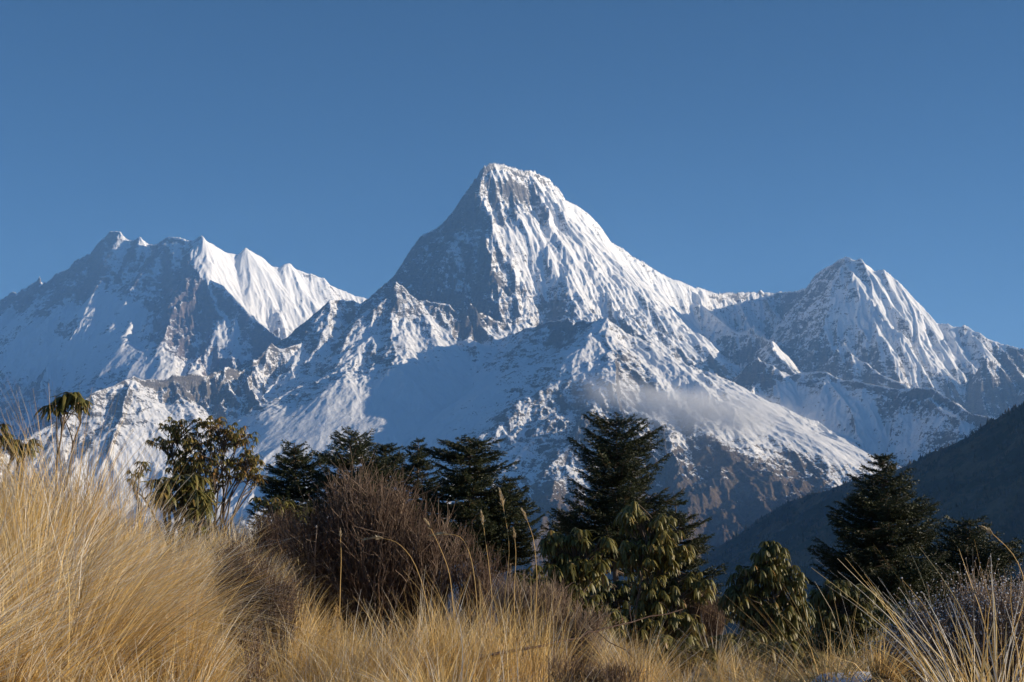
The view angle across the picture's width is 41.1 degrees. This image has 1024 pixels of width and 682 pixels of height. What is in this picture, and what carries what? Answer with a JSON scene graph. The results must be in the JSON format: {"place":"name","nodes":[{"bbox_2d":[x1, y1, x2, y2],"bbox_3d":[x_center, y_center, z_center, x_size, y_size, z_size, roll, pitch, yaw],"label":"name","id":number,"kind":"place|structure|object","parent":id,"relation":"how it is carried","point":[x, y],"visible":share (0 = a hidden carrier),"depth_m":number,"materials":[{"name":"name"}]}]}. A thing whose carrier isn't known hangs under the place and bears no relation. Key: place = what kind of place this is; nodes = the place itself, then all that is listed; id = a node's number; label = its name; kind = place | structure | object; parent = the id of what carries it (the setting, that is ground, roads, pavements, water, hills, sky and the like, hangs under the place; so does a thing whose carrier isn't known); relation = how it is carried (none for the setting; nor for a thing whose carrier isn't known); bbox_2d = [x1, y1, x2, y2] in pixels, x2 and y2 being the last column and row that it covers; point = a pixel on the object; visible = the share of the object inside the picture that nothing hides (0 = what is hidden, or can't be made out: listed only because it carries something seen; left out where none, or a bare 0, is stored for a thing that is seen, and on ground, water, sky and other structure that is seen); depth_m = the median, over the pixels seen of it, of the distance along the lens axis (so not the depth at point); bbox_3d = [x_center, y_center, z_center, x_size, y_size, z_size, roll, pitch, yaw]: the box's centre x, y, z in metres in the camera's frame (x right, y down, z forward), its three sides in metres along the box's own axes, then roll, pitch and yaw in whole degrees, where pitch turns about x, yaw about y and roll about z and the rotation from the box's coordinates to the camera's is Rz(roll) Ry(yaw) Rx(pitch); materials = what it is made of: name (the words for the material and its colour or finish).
{"place":"outdoors","nodes":[
{"label":"outdoors","id":0,"kind":"place"},
{"bbox_2d":[0,231,365,450],"bbox_3d":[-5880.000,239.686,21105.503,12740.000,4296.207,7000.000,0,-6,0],"label":"mountain","id":1,"kind":"structure","parent":0,"point":[113,308],"depth_m":20638.43,"materials":[{"name":"white snow"}]},
{"bbox_2d":[143,504,325,559],"bbox_3d":[-2.533,1.896,12.930,1.756,0.742,2.451,-2,-7,18],"label":"grass tussock","id":2,"kind":"object","parent":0,"point":[234,534],"depth_m":13.01,"materials":[{"name":"beige plant"}]},
{"bbox_2d":[22,551,979,681],"bbox_3d":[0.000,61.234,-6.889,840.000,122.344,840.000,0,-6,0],"label":"hill","id":3,"kind":"structure","parent":0,"point":[757,669],"depth_m":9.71,"materials":[{"name":"soil"}]},
{"bbox_2d":[0,423,41,502],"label":"rhododendron","id":4,"kind":"object","parent":3,"relation":"on","point":[8,447],"visible":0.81,"depth_m":9.45,"materials":[{"name":"green plant"}]},
{"bbox_2d":[34,392,93,499],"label":"rhododendron","id":5,"kind":"object","parent":3,"relation":"on","point":[71,398],"visible":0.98,"depth_m":7.59,"materials":[{"name":"green plant"}]},
{"bbox_2d":[123,461,161,537],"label":"rhododendron","id":6,"kind":"object","parent":3,"relation":"on","point":[140,473],"visible":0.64,"depth_m":13.92,"materials":[{"name":"green plant"}]},
{"bbox_2d":[141,473,221,566],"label":"rhododendron","id":7,"kind":"object","parent":3,"relation":"on","point":[201,501],"visible":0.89,"depth_m":8.49,"materials":[{"name":"green plant"}]},
{"bbox_2d":[145,415,266,548],"bbox_3d":[-4.905,2.554,21.891,1.886,2.736,1.126,-3,-7,25],"label":"rhododendron","id":8,"kind":"object","parent":3,"relation":"on","point":[199,463],"visible":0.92,"depth_m":21.85,"materials":[{"name":"green plant"}]},
{"bbox_2d":[224,607,277,681],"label":"dry weed","id":9,"kind":"object","parent":3,"relation":"on","point":[258,676],"visible":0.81,"depth_m":5.08,"materials":[{"name":"brown plant"}]},
{"bbox_2d":[204,524,320,681],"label":"dead brush","id":10,"kind":"object","parent":3,"relation":"on","point":[275,598],"visible":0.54,"depth_m":6.46,"materials":[{"name":"brown plant"}]},
{"bbox_2d":[240,503,300,575],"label":"twiggy bush","id":11,"kind":"object","parent":3,"relation":"on","point":[266,541],"visible":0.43,"depth_m":10.34,"materials":[{"name":"brown plant"}]},
{"bbox_2d":[249,496,315,534],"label":"rhododendron","id":12,"kind":"object","parent":3,"relation":"on","point":[274,507],"visible":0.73,"depth_m":11.90,"materials":[{"name":"green plant"}]},
{"bbox_2d":[242,439,339,545],"bbox_3d":[-6.328,7.149,39.353,2.667,8.687,2.888,-6,-9,43],"label":"fir tree","id":13,"kind":"object","parent":3,"relation":"on","point":[293,475],"visible":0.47,"depth_m":39.47,"materials":[{"name":"green plant"}]},
{"bbox_2d":[208,574,479,681],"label":"grass tussock","id":14,"kind":"object","parent":3,"relation":"on","point":[292,661],"depth_m":6.09,"materials":[{"name":"beige plant"}]},
{"bbox_2d":[305,426,405,539],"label":"fir tree","id":15,"kind":"object","parent":3,"relation":"on","point":[359,450],"visible":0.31,"depth_m":41.58,"materials":[{"name":"green plant"}]},
{"bbox_2d":[216,518,544,681],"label":"grass tussock","id":16,"kind":"object","parent":3,"relation":"on","point":[376,537],"depth_m":5.94,"materials":[{"name":"beige plant"}]},
{"bbox_2d":[362,442,410,504],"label":"fir tree","id":17,"kind":"object","parent":3,"relation":"on","point":[386,448],"visible":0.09,"depth_m":44.72,"materials":[{"name":"green plant"}]},
{"bbox_2d":[269,449,512,652],"bbox_3d":[-0.797,1.401,8.900,1.627,1.420,0.843,0,-6,0],"label":"twiggy bush","id":18,"kind":"object","parent":3,"relation":"on","point":[380,569],"visible":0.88,"depth_m":8.79,"materials":[{"name":"brown plant"}]},
{"bbox_2d":[383,437,449,553],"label":"fir tree","id":19,"kind":"object","parent":3,"relation":"on","point":[417,461],"visible":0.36,"depth_m":43.66,"materials":[{"name":"green plant"}]},
{"bbox_2d":[419,434,525,613],"bbox_3d":[-1.199,8.078,39.316,3.378,10.753,3.418,0,-6,0],"label":"fir tree","id":20,"kind":"object","parent":3,"relation":"on","point":[460,486],"visible":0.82,"depth_m":39.29,"materials":[{"name":"green plant"}]},
{"bbox_2d":[478,475,545,600],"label":"fir tree","id":21,"kind":"object","parent":3,"relation":"on","point":[523,553],"visible":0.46,"depth_m":40.40,"materials":[{"name":"green plant"}]},
{"bbox_2d":[368,488,671,681],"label":"grass tussock","id":22,"kind":"object","parent":3,"relation":"on","point":[506,657],"depth_m":6.27,"materials":[{"name":"beige plant"}]},
{"bbox_2d":[508,564,551,631],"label":"rhododendron","id":23,"kind":"object","parent":3,"relation":"on","point":[534,574],"visible":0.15,"depth_m":11.80,"materials":[{"name":"green plant"}]},
{"bbox_2d":[486,564,623,681],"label":"twiggy bush","id":24,"kind":"object","parent":3,"relation":"on","point":[553,608],"visible":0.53,"depth_m":7.44,"materials":[{"name":"brown plant"}]},
{"bbox_2d":[537,508,584,600],"bbox_3d":[1.697,9.162,39.186,2.134,8.808,1.983,-6,-8,41],"label":"fir tree","id":25,"kind":"object","parent":3,"relation":"on","point":[558,528],"visible":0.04,"depth_m":39.55,"materials":[{"name":"green plant"}]},
{"bbox_2d":[537,527,627,640],"bbox_3d":[0.558,2.031,11.327,0.819,0.964,0.501,0,-6,0],"label":"rhododendron","id":26,"kind":"object","parent":3,"relation":"on","point":[584,570],"visible":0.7,"depth_m":11.30,"materials":[{"name":"green plant"}]},
{"bbox_2d":[537,639,647,681],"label":"dead brush","id":27,"kind":"object","parent":3,"relation":"on","point":[600,675],"visible":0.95,"depth_m":5.47,"materials":[{"name":"brown plant"}]},
{"bbox_2d":[543,411,684,646],"bbox_3d":[2.558,6.416,33.401,3.578,9.576,3.308,0,-6,0],"label":"fir tree","id":28,"kind":"object","parent":3,"relation":"on","point":[616,458],"visible":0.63,"depth_m":33.51,"materials":[{"name":"green plant"}]},
{"bbox_2d":[588,574,641,643],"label":"rhododendron","id":29,"kind":"object","parent":3,"relation":"on","point":[616,593],"visible":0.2,"depth_m":15.21,"materials":[{"name":"green plant"}]},
{"bbox_2d":[612,501,716,648],"bbox_3d":[1.356,2.183,12.300,0.987,1.480,0.580,0,-6,0],"label":"rhododendron","id":30,"kind":"object","parent":3,"relation":"on","point":[660,550],"visible":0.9,"depth_m":12.27,"materials":[{"name":"green plant"}]},
{"bbox_2d":[614,596,734,642],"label":"rhododendron","id":31,"kind":"object","parent":3,"relation":"on","point":[726,610],"visible":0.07,"depth_m":14.68,"materials":[{"name":"green plant"}]},
{"bbox_2d":[631,498,728,617],"bbox_3d":[4.576,8.559,37.273,2.835,8.651,2.950,0,-6,0],"label":"fir tree","id":32,"kind":"object","parent":3,"relation":"on","point":[696,544],"visible":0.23,"depth_m":37.25,"materials":[{"name":"green plant"}]},
{"bbox_2d":[642,634,718,681],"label":"rhododendron","id":33,"kind":"object","parent":3,"relation":"on","point":[691,641],"visible":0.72,"depth_m":8.79,"materials":[{"name":"green plant"}]},
{"bbox_2d":[683,577,734,646],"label":"twiggy bush","id":34,"kind":"object","parent":3,"relation":"on","point":[709,621],"visible":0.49,"depth_m":12.73,"materials":[{"name":"brown plant"}]},
{"bbox_2d":[702,630,767,659],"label":"rhododendron","id":35,"kind":"object","parent":3,"relation":"on","point":[751,638],"visible":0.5,"depth_m":10.26,"materials":[{"name":"green plant"}]},
{"bbox_2d":[721,540,815,657],"bbox_3d":[2.491,2.601,13.307,0.922,1.304,0.656,0,-6,0],"label":"rhododendron","id":36,"kind":"object","parent":3,"relation":"on","point":[769,570],"visible":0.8,"depth_m":13.20,"materials":[{"name":"green plant"}]},
{"bbox_2d":[755,641,828,681],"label":"rhododendron","id":37,"kind":"object","parent":3,"relation":"on","point":[762,647],"visible":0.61,"depth_m":9.27,"materials":[{"name":"green plant"}]},
{"bbox_2d":[793,610,843,654],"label":"rhododendron","id":38,"kind":"object","parent":3,"relation":"on","point":[798,632],"visible":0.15,"depth_m":15.58,"materials":[{"name":"green plant"}]},
{"bbox_2d":[812,671,889,681],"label":"snow","id":39,"kind":"structure","parent":3,"relation":"on","point":[844,680],"depth_m":4.36,"materials":[{"name":"white snow"}]},
{"bbox_2d":[801,580,900,661],"bbox_3d":[3.555,3.059,14.227,1.161,1.134,0.617,0,-6,0],"label":"rhododendron","id":40,"kind":"object","parent":3,"relation":"on","point":[854,593],"visible":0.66,"depth_m":14.18,"materials":[{"name":"green plant"}]},
{"bbox_2d":[804,453,975,640],"bbox_3d":[8.709,6.544,31.446,3.929,7.959,3.821,0,-6,0],"label":"fir tree","id":41,"kind":"object","parent":3,"relation":"on","point":[885,510],"visible":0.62,"depth_m":31.27,"materials":[{"name":"green plant"}]},
{"bbox_2d":[873,592,947,639],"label":"rhododendron","id":42,"kind":"object","parent":3,"relation":"on","point":[904,599],"visible":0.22,"depth_m":16.15,"materials":[{"name":"green plant"}]},
{"bbox_2d":[812,525,1023,681],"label":"grass tussock","id":43,"kind":"object","parent":3,"relation":"on","point":[982,676],"depth_m":3.57,"materials":[{"name":"beige plant"}]},
{"bbox_2d":[860,657,1002,681],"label":"grass tussock","id":44,"kind":"object","parent":3,"relation":"on","point":[914,678],"depth_m":3.73,"materials":[{"name":"beige plant"}]},
{"bbox_2d":[854,556,1023,681],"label":"frosted bush","id":45,"kind":"object","parent":3,"relation":"on","point":[975,617],"visible":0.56,"depth_m":4.75,"materials":[{"name":"grey plant"}]},
{"bbox_2d":[901,515,1023,609],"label":"fir tree","id":46,"kind":"object","parent":3,"relation":"on","point":[965,536],"visible":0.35,"depth_m":33.24,"materials":[{"name":"green plant"}]},
{"bbox_2d":[0,162,1023,617],"bbox_3d":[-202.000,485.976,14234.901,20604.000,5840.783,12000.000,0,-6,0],"label":"mountain","id":47,"kind":"structure","parent":0,"point":[530,316],"depth_m":12804.05,"materials":[{"name":"white snow"}]},
{"bbox_2d":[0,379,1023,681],"bbox_3d":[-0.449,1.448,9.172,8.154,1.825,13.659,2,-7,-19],"label":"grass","id":48,"kind":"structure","parent":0,"point":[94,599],"depth_m":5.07,"materials":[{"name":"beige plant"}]},
{"bbox_2d":[491,601,682,659],"bbox_3d":[0.405,1.493,6.997,0.253,0.306,1.948,-4,-8,35],"label":"fallen branch","id":49,"kind":"object","parent":48,"relation":"on","point":[546,644],"visible":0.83,"depth_m":6.83,"materials":[{"name":"brown wood"}]},
{"bbox_2d":[0,0,1023,348],"label":"sky","id":50,"kind":"structure","parent":0,"point":[735,146],"materials":[{"name":"blue"}]},
{"bbox_2d":[609,403,1023,653],"bbox_3d":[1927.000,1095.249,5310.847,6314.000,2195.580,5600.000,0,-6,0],"label":"hillside","id":51,"kind":"structure","parent":0,"point":[993,509],"depth_m":4054.61,"materials":[{"name":"green plant"}]},
{"bbox_2d":[608,401,1023,648],"bbox_3d":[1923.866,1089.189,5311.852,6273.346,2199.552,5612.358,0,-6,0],"label":"forest","id":52,"kind":"object","parent":51,"relation":"on","point":[1000,489],"visible":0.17,"depth_m":4090.99,"materials":[{"name":"green plant"}]}
]}

